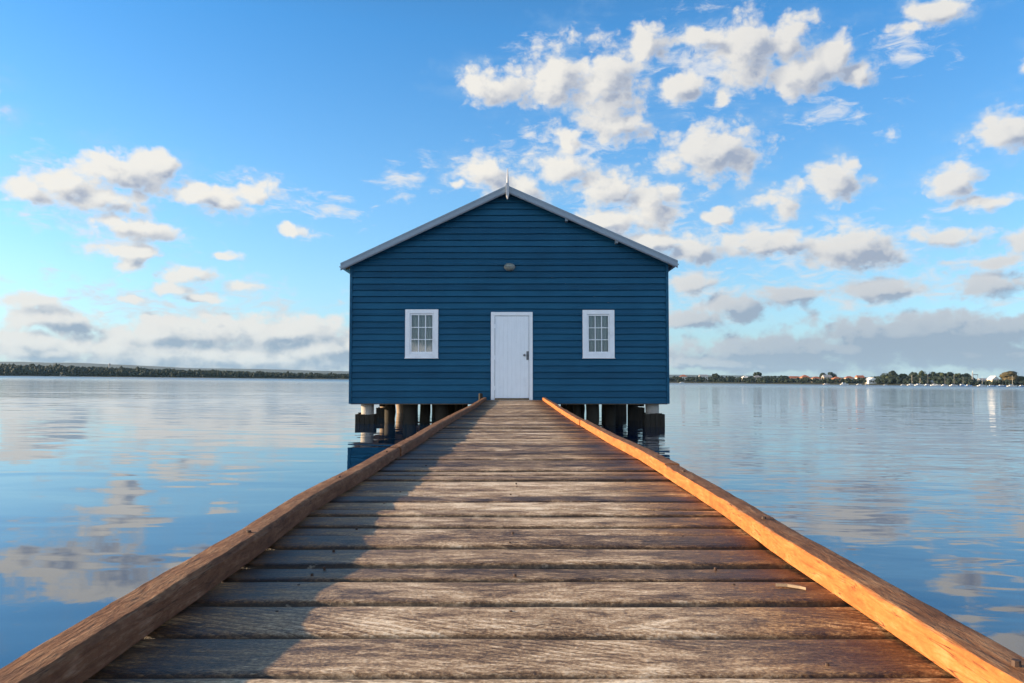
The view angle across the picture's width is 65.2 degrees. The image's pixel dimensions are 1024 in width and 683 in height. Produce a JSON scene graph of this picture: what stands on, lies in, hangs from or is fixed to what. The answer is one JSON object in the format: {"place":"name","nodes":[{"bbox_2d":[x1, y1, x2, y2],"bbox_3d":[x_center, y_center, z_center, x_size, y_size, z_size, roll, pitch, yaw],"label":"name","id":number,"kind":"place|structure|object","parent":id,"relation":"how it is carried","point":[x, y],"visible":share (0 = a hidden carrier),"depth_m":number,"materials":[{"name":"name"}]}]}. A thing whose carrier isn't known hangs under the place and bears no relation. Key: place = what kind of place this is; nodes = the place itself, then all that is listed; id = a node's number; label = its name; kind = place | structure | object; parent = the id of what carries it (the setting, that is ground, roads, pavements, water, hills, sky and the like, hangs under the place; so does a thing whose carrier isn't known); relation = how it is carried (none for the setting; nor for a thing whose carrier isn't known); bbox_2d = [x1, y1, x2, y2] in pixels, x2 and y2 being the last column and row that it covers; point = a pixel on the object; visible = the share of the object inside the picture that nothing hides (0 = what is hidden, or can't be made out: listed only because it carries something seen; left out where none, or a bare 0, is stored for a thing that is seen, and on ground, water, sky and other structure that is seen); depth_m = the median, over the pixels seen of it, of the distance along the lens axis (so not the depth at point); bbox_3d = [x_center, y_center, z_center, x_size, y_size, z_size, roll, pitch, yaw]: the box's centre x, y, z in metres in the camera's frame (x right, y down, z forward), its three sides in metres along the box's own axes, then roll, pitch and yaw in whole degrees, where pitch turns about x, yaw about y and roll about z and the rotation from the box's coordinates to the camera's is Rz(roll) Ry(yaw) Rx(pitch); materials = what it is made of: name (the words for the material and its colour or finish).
{"place":"outdoors","nodes":[
{"label":"outdoors","id":0,"kind":"place"},
{"bbox_2d":[0,362,843,379],"bbox_3d":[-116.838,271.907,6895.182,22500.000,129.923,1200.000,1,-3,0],"label":"hills","id":1,"kind":"structure","parent":0,"point":[86,365],"depth_m":6727.21,"materials":[{"name":"green plant"}]},
{"bbox_2d":[0,376,1023,668],"bbox_3d":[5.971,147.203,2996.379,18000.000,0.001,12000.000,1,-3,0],"label":"water","id":2,"kind":"structure","parent":0,"point":[112,490],"depth_m":10.00,"materials":[{"name":"blue liquid"}]},
{"bbox_2d":[339,168,678,426],"bbox_3d":[-0.059,0.187,25.388,8.348,8.322,11.906,0,-3,0],"label":"boathouse","id":3,"kind":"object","parent":2,"relation":"in","point":[506,292],"visible":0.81,"depth_m":19.80,"materials":[{"name":"blue wood"}]},
{"bbox_2d":[404,309,438,358],"bbox_3d":[-2.230,-0.184,19.801,0.839,1.215,0.169,0,-3,0],"label":"window","id":4,"kind":"structure","parent":3,"relation":"in","point":[421,325],"depth_m":19.77,"materials":[{"name":"white paint"}]},
{"bbox_2d":[495,316,528,397],"bbox_3d":[-0.005,0.382,19.713,0.859,2.023,0.108,0,-3,0],"label":"door","id":5,"kind":"structure","parent":3,"relation":"in","point":[511,332],"depth_m":19.73,"materials":[{"name":"white paint"}]},
{"bbox_2d":[582,310,614,358],"bbox_3d":[2.136,-0.177,19.792,0.809,1.200,0.169,0,-3,0],"label":"window","id":6,"kind":"structure","parent":3,"relation":"in","point":[598,334],"depth_m":19.76,"materials":[{"name":"white paint"}]},
{"bbox_2d":[0,393,1023,682],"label":"jetty","id":7,"kind":"object","parent":2,"relation":"in","point":[484,539],"visible":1,"depth_m":1.76,"materials":[{"name":"brown wood"}]},
{"bbox_2d":[776,583,805,589],"bbox_3d":[0.642,0.563,1.841,0.068,0.006,0.018,-1,-3,31],"label":"wood splinter","id":8,"kind":"object","parent":7,"relation":"on","point":[790,585],"visible":1,"depth_m":1.84,"materials":[{"name":"beige wood"}]},
{"bbox_2d":[0,374,1023,386],"bbox_3d":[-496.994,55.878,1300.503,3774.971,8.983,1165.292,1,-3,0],"label":"terrain","id":9,"kind":"structure","parent":0,"point":[809,382],"depth_m":1152.15,"materials":[{"name":"green plant"}]},
{"bbox_2d":[0,363,348,377],"bbox_3d":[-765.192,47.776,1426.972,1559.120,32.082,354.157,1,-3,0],"label":"wood","id":10,"kind":"object","parent":9,"relation":"on","point":[38,369],"visible":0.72,"depth_m":1393.82,"materials":[{"name":"green plant"}]},
{"bbox_2d":[712,373,720,378],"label":"tree","id":11,"kind":"object","parent":9,"relation":"on","point":[716,375],"visible":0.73,"depth_m":1128.86,"materials":[{"name":"green plant"}]},
{"bbox_2d":[753,372,761,376],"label":"tree","id":12,"kind":"object","parent":9,"relation":"on","point":[757,373],"visible":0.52,"depth_m":1133.06,"materials":[{"name":"green plant"}]},
{"bbox_2d":[822,375,831,380],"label":"house","id":13,"kind":"structure","parent":9,"relation":"on","point":[826,376],"depth_m":1038.30,"materials":[{"name":"white paint"}]},
{"bbox_2d":[828,372,836,377],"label":"tree","id":14,"kind":"object","parent":9,"relation":"on","point":[832,374],"visible":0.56,"depth_m":1047.54,"materials":[{"name":"green plant"}]},
{"bbox_2d":[669,372,1023,384],"bbox_3d":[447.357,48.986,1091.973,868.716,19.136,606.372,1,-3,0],"label":"wood","id":15,"kind":"object","parent":9,"relation":"on","point":[947,380],"visible":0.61,"depth_m":972.27,"materials":[{"name":"green plant"}]},
{"bbox_2d":[865,378,876,383],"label":"house","id":16,"kind":"structure","parent":9,"relation":"on","point":[869,381],"depth_m":966.95,"materials":[{"name":"white paint"}]},
{"bbox_2d":[880,373,888,377],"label":"tree","id":17,"kind":"object","parent":9,"relation":"on","point":[882,375],"visible":0.56,"depth_m":976.11,"materials":[{"name":"green plant"}]},
{"bbox_2d":[888,371,898,376],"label":"tree","id":18,"kind":"object","parent":9,"relation":"on","point":[892,373],"visible":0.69,"depth_m":968.20,"materials":[{"name":"green plant"}]},
{"bbox_2d":[908,372,917,377],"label":"tree","id":19,"kind":"object","parent":9,"relation":"on","point":[912,374],"visible":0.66,"depth_m":961.60,"materials":[{"name":"green plant"}]},
{"bbox_2d":[918,370,927,376],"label":"tree","id":20,"kind":"object","parent":9,"relation":"on","point":[921,373],"visible":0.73,"depth_m":951.36,"materials":[{"name":"green plant"}]},
{"bbox_2d":[928,372,937,376],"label":"tree","id":21,"kind":"object","parent":9,"relation":"on","point":[933,374],"visible":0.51,"depth_m":948.95,"materials":[{"name":"green plant"}]},
{"bbox_2d":[987,376,998,381],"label":"house","id":22,"kind":"structure","parent":9,"relation":"on","point":[992,378],"depth_m":887.96,"materials":[{"name":"white paint"}]},
{"bbox_2d":[999,371,1019,380],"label":"tree","id":23,"kind":"object","parent":9,"relation":"on","point":[1011,375],"visible":0.97,"depth_m":875.42,"materials":[{"name":"green plant"}]},
{"bbox_2d":[0,0,1023,378],"label":"sky","id":24,"kind":"structure","parent":0,"point":[835,186],"materials":[{"name":"blue"}]}
]}

